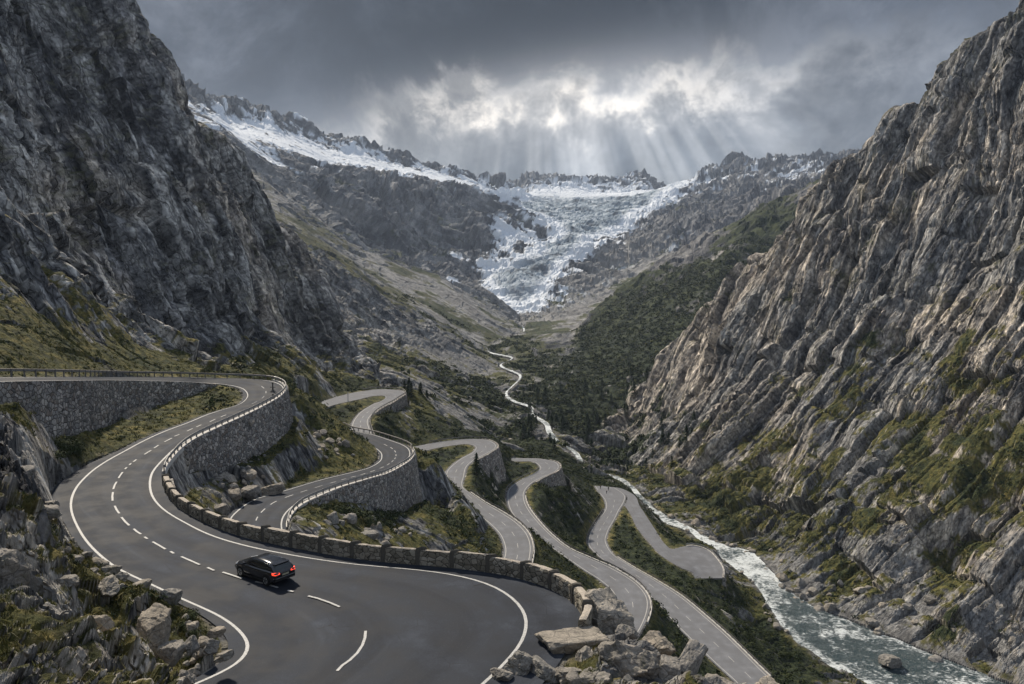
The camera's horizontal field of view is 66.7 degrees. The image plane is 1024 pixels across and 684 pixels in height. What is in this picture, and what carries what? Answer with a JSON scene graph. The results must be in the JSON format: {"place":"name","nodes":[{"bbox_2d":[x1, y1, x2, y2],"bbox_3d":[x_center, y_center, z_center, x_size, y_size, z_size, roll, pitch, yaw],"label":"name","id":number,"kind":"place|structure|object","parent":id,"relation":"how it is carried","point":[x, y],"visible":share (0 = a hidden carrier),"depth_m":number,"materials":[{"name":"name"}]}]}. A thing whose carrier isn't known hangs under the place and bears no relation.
{"place":"outdoors","nodes":[
{"label":"outdoors","id":0,"kind":"place"},
{"bbox_2d":[0,377,580,683],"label":"road","id":1,"kind":"structure","parent":0,"point":[423,627],"depth_m":52.68,"materials":[{"name":"grey asphalt"}]},
{"bbox_2d":[0,380,248,683],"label":"edge line","id":2,"kind":"object","parent":1,"relation":"on","point":[214,613],"visible":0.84,"depth_m":56.53,"materials":[{"name":"paint"}]},
{"bbox_2d":[162,376,286,473],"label":"guard rail","id":3,"kind":"object","parent":1,"relation":"on","point":[173,455],"visible":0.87,"depth_m":105.06,"materials":[{"name":"metal"}]},
{"bbox_2d":[111,415,366,670],"bbox_3d":[-31.775,14.807,77.721,14.685,1.489,81.953,-2,5,-26],"label":"line","id":4,"kind":"object","parent":1,"relation":"on","point":[347,661],"visible":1,"depth_m":56.04,"materials":[{"name":"paint"}]},
{"bbox_2d":[0,377,527,683],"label":"edge line","id":5,"kind":"object","parent":1,"relation":"on","point":[504,592],"visible":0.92,"depth_m":57.85,"materials":[{"name":"paint"}]},
{"bbox_2d":[235,553,294,585],"bbox_3d":[-17.762,16.044,55.739,4.887,1.606,2.311,3,5,36],"label":"car","id":6,"kind":"object","parent":1,"relation":"on","point":[266,569],"visible":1,"depth_m":54.69,"materials":[{"name":"black paint"}]},
{"bbox_2d":[490,667,513,680],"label":"boulder","id":7,"kind":"object","parent":1,"relation":"on","point":[501,674],"visible":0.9,"depth_m":42.18,"materials":[{"name":"stone"}]},
{"bbox_2d":[228,429,411,529],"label":"road","id":8,"kind":"structure","parent":0,"point":[271,515],"depth_m":111.49,"materials":[{"name":"grey asphalt"}]},
{"bbox_2d":[241,485,260,499],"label":"boulder","id":9,"kind":"object","parent":8,"relation":"on","point":[250,492],"visible":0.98,"depth_m":103.19,"materials":[{"name":"stone"}]},
{"bbox_2d":[230,448,381,518],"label":"edge line","id":10,"kind":"object","parent":8,"relation":"on","point":[298,486],"visible":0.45,"depth_m":115.26,"materials":[{"name":"paint"}]},
{"bbox_2d":[281,431,409,528],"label":"edge line","id":11,"kind":"object","parent":8,"relation":"on","point":[338,486],"visible":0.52,"depth_m":111.15,"materials":[{"name":"paint"}]},
{"bbox_2d":[322,389,404,433],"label":"road","id":12,"kind":"structure","parent":0,"point":[391,395],"depth_m":269.78,"materials":[{"name":"grey asphalt"}]},
{"bbox_2d":[416,439,532,560],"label":"road","id":13,"kind":"structure","parent":0,"point":[513,550],"depth_m":205.71,"materials":[{"name":"grey asphalt"}]},
{"bbox_2d":[421,439,530,559],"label":"edge line","id":14,"kind":"object","parent":13,"relation":"on","point":[490,506],"visible":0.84,"depth_m":209.04,"materials":[{"name":"paint"}]},
{"bbox_2d":[0,0,1023,683],"bbox_3d":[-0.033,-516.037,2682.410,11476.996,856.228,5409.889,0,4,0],"label":"terrain","id":15,"kind":"structure","parent":0,"point":[148,194],"depth_m":326.64,"materials":[{"name":"grey stone"}]},
{"bbox_2d":[0,548,29,588],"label":"boulder","id":16,"kind":"object","parent":15,"relation":"on","point":[14,568],"visible":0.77,"depth_m":33.64,"materials":[{"name":"stone"}]},
{"bbox_2d":[21,465,34,477],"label":"boulder","id":17,"kind":"object","parent":15,"relation":"on","point":[30,469],"visible":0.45,"depth_m":57.94,"materials":[{"name":"stone"}]},
{"bbox_2d":[44,504,59,519],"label":"boulder","id":18,"kind":"object","parent":15,"relation":"on","point":[53,511],"visible":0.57,"depth_m":49.99,"materials":[{"name":"stone"}]},
{"bbox_2d":[54,449,67,458],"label":"bush","id":19,"kind":"object","parent":15,"relation":"on","point":[60,453],"visible":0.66,"depth_m":81.33,"materials":[{"name":"green plant"}]},
{"bbox_2d":[54,437,74,450],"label":"bush","id":20,"kind":"object","parent":15,"relation":"on","point":[64,446],"visible":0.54,"depth_m":83.72,"materials":[{"name":"green plant"}]},
{"bbox_2d":[56,574,79,586],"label":"boulder","id":21,"kind":"object","parent":15,"relation":"on","point":[71,580],"visible":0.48,"depth_m":41.86,"materials":[{"name":"stone"}]},
{"bbox_2d":[80,615,114,630],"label":"boulder","id":22,"kind":"object","parent":15,"relation":"on","point":[104,622],"visible":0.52,"depth_m":36.96,"materials":[{"name":"stone"}]},
{"bbox_2d":[92,557,109,566],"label":"boulder","id":23,"kind":"object","parent":15,"relation":"on","point":[97,560],"visible":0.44,"depth_m":54.71,"materials":[{"name":"stone"}]},
{"bbox_2d":[0,380,216,437],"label":"retaining wall","id":24,"kind":"structure","parent":15,"relation":"on","point":[67,408],"depth_m":96.99,"materials":[{"name":"grey stone"}]},
{"bbox_2d":[97,574,119,596],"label":"boulder","id":25,"kind":"object","parent":15,"relation":"on","point":[108,586],"visible":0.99,"depth_m":44.82,"materials":[{"name":"stone"}]},
{"bbox_2d":[101,565,121,574],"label":"boulder","id":26,"kind":"object","parent":15,"relation":"on","point":[115,569],"visible":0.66,"depth_m":53.28,"materials":[{"name":"stone"}]},
{"bbox_2d":[115,572,129,581],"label":"boulder","id":27,"kind":"object","parent":15,"relation":"on","point":[122,576],"visible":0.68,"depth_m":52.16,"materials":[{"name":"stone"}]},
{"bbox_2d":[0,368,275,379],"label":"guard rail","id":28,"kind":"object","parent":15,"relation":"on","point":[72,371],"visible":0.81,"depth_m":112.69,"materials":[{"name":"metal"}]},
{"bbox_2d":[133,578,151,589],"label":"boulder","id":29,"kind":"object","parent":15,"relation":"on","point":[147,582],"visible":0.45,"depth_m":51.72,"materials":[{"name":"stone"}]},
{"bbox_2d":[136,603,171,658],"bbox_3d":[-18.044,14.587,39.255,1.654,2.242,1.965,-8,10,-44],"label":"boulder","id":30,"kind":"object","parent":15,"relation":"on","point":[154,620],"visible":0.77,"depth_m":38.84,"materials":[{"name":"stone"}]},
{"bbox_2d":[158,588,182,605],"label":"boulder","id":31,"kind":"object","parent":15,"relation":"on","point":[174,595],"visible":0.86,"depth_m":48.05,"materials":[{"name":"stone"}]},
{"bbox_2d":[156,639,186,666],"bbox_3d":[-16.783,15.411,38.348,1.345,1.225,1.063,2,5,19],"label":"boulder","id":32,"kind":"object","parent":15,"relation":"on","point":[170,653],"visible":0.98,"depth_m":37.98,"materials":[{"name":"stone"}]},
{"bbox_2d":[179,669,196,683],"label":"boulder","id":33,"kind":"object","parent":15,"relation":"on","point":[191,678],"visible":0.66,"depth_m":35.13,"materials":[{"name":"stone"}]},
{"bbox_2d":[178,609,200,619],"bbox_3d":[-19.758,16.633,47.490,1.231,0.456,1.316,3,5,30],"label":"bush","id":34,"kind":"object","parent":15,"relation":"on","point":[193,615],"visible":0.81,"depth_m":47.42,"materials":[{"name":"green plant"}]},
{"bbox_2d":[184,635,199,655],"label":"boulder","id":35,"kind":"object","parent":15,"relation":"on","point":[192,643],"visible":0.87,"depth_m":40.53,"materials":[{"name":"stone"}]},
{"bbox_2d":[186,621,198,631],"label":"boulder","id":36,"kind":"object","parent":15,"relation":"on","point":[193,625],"visible":0.97,"depth_m":45.28,"materials":[{"name":"stone"}]},
{"bbox_2d":[187,668,200,675],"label":"boulder","id":37,"kind":"object","parent":15,"relation":"on","point":[194,671],"visible":0.59,"depth_m":42.74,"materials":[{"name":"stone"}]},
{"bbox_2d":[198,636,207,648],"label":"boulder","id":38,"kind":"object","parent":15,"relation":"on","point":[202,641],"visible":0.48,"depth_m":43.76,"materials":[{"name":"stone"}]},
{"bbox_2d":[203,638,219,654],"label":"boulder","id":39,"kind":"object","parent":15,"relation":"on","point":[211,647],"visible":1,"depth_m":41.09,"materials":[{"name":"stone"}]},
{"bbox_2d":[207,626,225,638],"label":"boulder","id":40,"kind":"object","parent":15,"relation":"on","point":[217,631],"visible":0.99,"depth_m":43.17,"materials":[{"name":"stone"}]},
{"bbox_2d":[214,503,229,514],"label":"boulder","id":41,"kind":"object","parent":15,"relation":"on","point":[223,507],"visible":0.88,"depth_m":91.34,"materials":[{"name":"stone"}]},
{"bbox_2d":[214,649,233,662],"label":"boulder","id":42,"kind":"object","parent":15,"relation":"on","point":[226,655],"visible":1,"depth_m":40.70,"materials":[{"name":"stone"}]},
{"bbox_2d":[218,472,237,482],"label":"boulder","id":43,"kind":"object","parent":15,"relation":"on","point":[228,477],"visible":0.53,"depth_m":104.08,"materials":[{"name":"stone"}]},
{"bbox_2d":[228,488,241,500],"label":"boulder","id":44,"kind":"object","parent":15,"relation":"on","point":[235,494],"visible":1,"depth_m":100.36,"materials":[{"name":"stone"}]},
{"bbox_2d":[183,382,292,475],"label":"retaining wall","id":45,"kind":"structure","parent":15,"relation":"on","point":[223,448],"depth_m":113.66,"materials":[{"name":"grey stone"}]},
{"bbox_2d":[260,482,284,495],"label":"boulder","id":46,"kind":"object","parent":15,"relation":"on","point":[275,489],"visible":0.84,"depth_m":108.31,"materials":[{"name":"stone"}]},
{"bbox_2d":[0,273,663,632],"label":"heath tufts","id":47,"kind":"object","parent":15,"relation":"on","point":[181,417],"visible":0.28,"depth_m":123.06,"materials":[{"name":"green plant"}]},
{"bbox_2d":[327,511,338,524],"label":"boulder","id":48,"kind":"object","parent":15,"relation":"on","point":[332,517],"visible":0.74,"depth_m":101.17,"materials":[{"name":"stone"}]},
{"bbox_2d":[331,504,348,513],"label":"bush","id":49,"kind":"object","parent":15,"relation":"on","point":[343,510],"visible":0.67,"depth_m":108.36,"materials":[{"name":"green plant"}]},
{"bbox_2d":[338,502,356,514],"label":"bush","id":50,"kind":"object","parent":15,"relation":"on","point":[350,509],"visible":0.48,"depth_m":109.41,"materials":[{"name":"green plant"}]},
{"bbox_2d":[342,513,356,523],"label":"boulder","id":51,"kind":"object","parent":15,"relation":"on","point":[350,518],"visible":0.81,"depth_m":104.99,"materials":[{"name":"stone"}]},
{"bbox_2d":[286,447,414,528],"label":"guard rail","id":52,"kind":"object","parent":15,"relation":"on","point":[292,511],"visible":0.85,"depth_m":112.83,"materials":[{"name":"metal"}]},
{"bbox_2d":[0,301,701,683],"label":"shrubs","id":53,"kind":"object","parent":15,"relation":"on","point":[218,501],"visible":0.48,"depth_m":76.81,"materials":[{"name":"green plant"}]},
{"bbox_2d":[0,401,719,683],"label":"grass tufts","id":54,"kind":"object","parent":15,"relation":"on","point":[127,639],"visible":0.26,"depth_m":41.91,"materials":[{"name":"green plant"}]},
{"bbox_2d":[308,445,421,513],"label":"retaining wall","id":55,"kind":"structure","parent":15,"relation":"on","point":[398,489],"depth_m":133.54,"materials":[{"name":"grey stone"}]},
{"bbox_2d":[361,529,378,539],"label":"boulder","id":56,"kind":"object","parent":15,"relation":"on","point":[373,534],"visible":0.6,"depth_m":104.06,"materials":[{"name":"stone"}]},
{"bbox_2d":[361,514,379,526],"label":"bush","id":57,"kind":"object","parent":15,"relation":"on","point":[369,520],"visible":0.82,"depth_m":112.14,"materials":[{"name":"green plant"}]},
{"bbox_2d":[343,422,411,445],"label":"guard rail","id":58,"kind":"object","parent":15,"relation":"on","point":[369,430],"visible":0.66,"depth_m":186.90,"materials":[{"name":"metal"}]},
{"bbox_2d":[162,474,593,626],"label":"parapet wall","id":59,"kind":"structure","parent":15,"relation":"on","point":[568,588],"depth_m":58.47,"materials":[{"name":"stone"}]},
{"bbox_2d":[375,507,390,518],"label":"bush","id":60,"kind":"object","parent":15,"relation":"on","point":[383,513],"visible":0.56,"depth_m":122.78,"materials":[{"name":"green plant"}]},
{"bbox_2d":[363,387,405,434],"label":"guard rail","id":61,"kind":"object","parent":15,"relation":"on","point":[386,403],"visible":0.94,"depth_m":280.56,"materials":[{"name":"metal"}]},
{"bbox_2d":[374,389,407,414],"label":"retaining wall","id":62,"kind":"structure","parent":15,"relation":"on","point":[401,402],"depth_m":278.65,"materials":[{"name":"grey stone"}]},
{"bbox_2d":[429,436,486,442],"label":"guard rail","id":63,"kind":"object","parent":15,"relation":"on","point":[457,437],"visible":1,"depth_m":271.05,"materials":[{"name":"metal"}]},
{"bbox_2d":[468,452,482,475],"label":"conifer tree","id":64,"kind":"object","parent":15,"relation":"on","point":[476,460],"visible":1,"depth_m":230.80,"materials":[{"name":"green plant"}]},
{"bbox_2d":[478,438,505,481],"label":"retaining wall","id":65,"kind":"structure","parent":15,"relation":"on","point":[492,460],"depth_m":255.53,"materials":[{"name":"grey stone"}]},
{"bbox_2d":[470,489,534,562],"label":"guard rail","id":66,"kind":"object","parent":15,"relation":"on","point":[523,525],"visible":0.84,"depth_m":200.56,"materials":[{"name":"metal"}]},
{"bbox_2d":[504,650,532,675],"bbox_3d":[0.557,18.060,43.570,1.567,1.516,1.991,11,-2,36],"label":"boulder","id":67,"kind":"object","parent":15,"relation":"on","point":[519,663],"visible":0.76,"depth_m":43.00,"materials":[{"name":"stone"}]},
{"bbox_2d":[518,424,526,440],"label":"conifer tree","id":68,"kind":"object","parent":15,"relation":"on","point":[522,429],"visible":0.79,"depth_m":417.29,"materials":[{"name":"green plant"}]},
{"bbox_2d":[531,655,556,683],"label":"boulder","id":69,"kind":"object","parent":15,"relation":"on","point":[541,668],"visible":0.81,"depth_m":42.48,"materials":[{"name":"stone"}]},
{"bbox_2d":[536,459,566,486],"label":"retaining wall","id":70,"kind":"structure","parent":15,"relation":"on","point":[557,477],"depth_m":272.30,"materials":[{"name":"grey stone"}]},
{"bbox_2d":[556,414,567,434],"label":"conifer tree","id":71,"kind":"object","parent":15,"relation":"on","point":[562,423],"visible":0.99,"depth_m":499.60,"materials":[{"name":"green plant"}]},
{"bbox_2d":[554,667,581,682],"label":"boulder","id":72,"kind":"object","parent":15,"relation":"on","point":[561,672],"visible":0.45,"depth_m":42.20,"materials":[{"name":"stone"}]},
{"bbox_2d":[534,626,610,653],"bbox_3d":[3.797,18.037,46.337,4.739,1.585,2.446,-1,4,-11],"label":"boulder","id":73,"kind":"object","parent":15,"relation":"on","point":[568,640],"visible":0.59,"depth_m":45.54,"materials":[{"name":"stone"}]},
{"bbox_2d":[566,668,582,683],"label":"boulder","id":74,"kind":"object","parent":15,"relation":"on","point":[572,676],"visible":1,"depth_m":41.19,"materials":[{"name":"stone"}]},
{"bbox_2d":[575,646,593,661],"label":"boulder","id":75,"kind":"object","parent":15,"relation":"on","point":[586,652],"visible":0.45,"depth_m":43.79,"materials":[{"name":"stone"}]},
{"bbox_2d":[525,495,651,623],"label":"guard rail","id":76,"kind":"object","parent":15,"relation":"on","point":[636,580],"visible":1,"depth_m":197.51,"materials":[{"name":"metal"}]},
{"bbox_2d":[579,667,599,683],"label":"boulder","id":77,"kind":"object","parent":15,"relation":"on","point":[589,677],"visible":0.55,"depth_m":41.28,"materials":[{"name":"stone"}]},
{"bbox_2d":[394,237,811,469],"bbox_3d":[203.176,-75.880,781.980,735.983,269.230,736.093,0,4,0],"label":"forest cover","id":78,"kind":"object","parent":15,"relation":"on","point":[566,369],"visible":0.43,"depth_m":844.32,"materials":[{"name":"green plant"}]},
{"bbox_2d":[595,671,611,681],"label":"boulder","id":79,"kind":"object","parent":15,"relation":"on","point":[602,674],"visible":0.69,"depth_m":41.06,"materials":[{"name":"stone"}]},
{"bbox_2d":[584,586,634,634],"bbox_3d":[6.142,17.774,50.029,3.003,3.048,2.992,7,15,-25],"label":"boulder","id":80,"kind":"object","parent":15,"relation":"on","point":[611,613],"visible":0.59,"depth_m":49.21,"materials":[{"name":"stone"}]},
{"bbox_2d":[199,219,1023,683],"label":"shrub cover","id":81,"kind":"object","parent":15,"relation":"on","point":[563,535],"visible":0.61,"depth_m":240.16,"materials":[{"name":"green plant"}]},
{"bbox_2d":[613,624,638,639],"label":"boulder","id":82,"kind":"object","parent":15,"relation":"on","point":[630,632],"visible":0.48,"depth_m":47.79,"materials":[{"name":"stone"}]},
{"bbox_2d":[596,639,660,680],"bbox_3d":[6.630,18.522,43.497,4.067,3.561,3.462,8,-10,21],"label":"boulder","id":83,"kind":"object","parent":15,"relation":"on","point":[623,658],"visible":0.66,"depth_m":42.45,"materials":[{"name":"stone"}]},
{"bbox_2d":[642,630,675,655],"bbox_3d":[8.526,18.161,45.971,1.842,1.931,2.317,-4,6,-40],"label":"boulder","id":84,"kind":"object","parent":15,"relation":"on","point":[659,642],"visible":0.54,"depth_m":45.48,"materials":[{"name":"stone"}]},
{"bbox_2d":[658,654,681,680],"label":"boulder","id":85,"kind":"object","parent":15,"relation":"on","point":[670,667],"visible":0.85,"depth_m":42.18,"materials":[{"name":"stone"}]},
{"bbox_2d":[678,639,707,674],"bbox_3d":[10.038,18.110,44.034,1.198,1.718,2.690,11,36,37],"label":"boulder","id":86,"kind":"object","parent":15,"relation":"on","point":[693,654],"visible":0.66,"depth_m":43.78,"materials":[{"name":"stone"}]},
{"bbox_2d":[686,543,724,575],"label":"guard rail","id":87,"kind":"object","parent":15,"relation":"on","point":[717,558],"visible":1,"depth_m":251.35,"materials":[{"name":"metal"}]},
{"bbox_2d":[705,673,733,683],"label":"boulder","id":88,"kind":"object","parent":15,"relation":"on","point":[725,680],"visible":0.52,"depth_m":41.47,"materials":[{"name":"stone"}]},
{"bbox_2d":[755,675,778,683],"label":"boulder","id":89,"kind":"object","parent":15,"relation":"on","point":[767,679],"visible":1,"depth_m":40.31,"materials":[{"name":"stone"}]},
{"bbox_2d":[775,573,787,580],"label":"boulder","id":90,"kind":"object","parent":15,"relation":"on","point":[781,576],"visible":1,"depth_m":259.94,"materials":[{"name":"stone"}]},
{"bbox_2d":[796,578,805,586],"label":"boulder","id":91,"kind":"object","parent":15,"relation":"on","point":[800,582],"visible":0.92,"depth_m":253.83,"materials":[{"name":"stone"}]},
{"bbox_2d":[807,587,818,595],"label":"boulder","id":92,"kind":"object","parent":15,"relation":"on","point":[813,591],"visible":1,"depth_m":249.06,"materials":[{"name":"stone"}]},
{"bbox_2d":[824,603,836,611],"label":"boulder","id":93,"kind":"object","parent":15,"relation":"on","point":[829,607],"visible":1,"depth_m":237.12,"materials":[{"name":"stone"}]},
{"bbox_2d":[853,587,866,593],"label":"boulder","id":94,"kind":"object","parent":15,"relation":"on","point":[858,590],"visible":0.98,"depth_m":240.62,"materials":[{"name":"stone"}]},
{"bbox_2d":[864,617,878,626],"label":"boulder","id":95,"kind":"object","parent":15,"relation":"on","point":[872,622],"visible":1,"depth_m":226.34,"materials":[{"name":"stone"}]},
{"bbox_2d":[902,603,912,609],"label":"boulder","id":96,"kind":"object","parent":15,"relation":"on","point":[907,606],"visible":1,"depth_m":227.88,"materials":[{"name":"stone"}]},
{"bbox_2d":[923,594,935,604],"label":"boulder","id":97,"kind":"object","parent":15,"relation":"on","point":[929,599],"visible":1,"depth_m":229.04,"materials":[{"name":"stone"}]},
{"bbox_2d":[928,654,943,662],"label":"boulder","id":98,"kind":"object","parent":15,"relation":"on","point":[935,658],"visible":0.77,"depth_m":208.59,"materials":[{"name":"stone"}]},
{"bbox_2d":[506,458,649,639],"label":"road","id":99,"kind":"structure","parent":0,"point":[619,583],"depth_m":198.41,"materials":[{"name":"grey asphalt"}]},
{"bbox_2d":[523,458,647,631],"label":"edge line","id":100,"kind":"object","parent":99,"relation":"on","point":[580,554],"visible":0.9,"depth_m":201.60,"materials":[{"name":"paint"}]},
{"bbox_2d":[136,0,1019,184],"label":"sky","id":101,"kind":"structure","parent":0,"point":[668,89],"materials":[{"name":"grey"}]},
{"bbox_2d":[597,486,722,577],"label":"road","id":102,"kind":"structure","parent":0,"point":[698,562],"depth_m":249.66,"materials":[{"name":"grey asphalt"}]},
{"bbox_2d":[587,486,767,683],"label":"road","id":103,"kind":"structure","parent":0,"point":[738,664],"depth_m":200.58,"materials":[{"name":"grey asphalt"}]},
{"bbox_2d":[589,487,737,682],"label":"edge line","id":104,"kind":"object","parent":103,"relation":"on","point":[651,596],"visible":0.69,"depth_m":240.77,"materials":[{"name":"paint"}]},
{"bbox_2d":[605,490,732,642],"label":"edge line","id":105,"kind":"object","parent":103,"relation":"on","point":[656,581],"visible":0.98,"depth_m":220.06,"materials":[{"name":"paint"}]},
{"bbox_2d":[617,554,771,676],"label":"guard rail","id":106,"kind":"object","parent":103,"relation":"on","point":[737,642],"visible":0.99,"depth_m":199.37,"materials":[{"name":"metal"}]},
{"bbox_2d":[490,326,1004,683],"bbox_3d":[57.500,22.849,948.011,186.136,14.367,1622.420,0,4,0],"label":"river water","id":107,"kind":"structure","parent":0,"point":[834,641],"depth_m":220.30,"materials":[{"name":"grey liquid"}]},
{"bbox_2d":[878,654,902,668],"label":"boulder","id":108,"kind":"object","parent":107,"relation":"in","point":[891,661],"visible":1,"depth_m":204.45,"materials":[{"name":"stone"}]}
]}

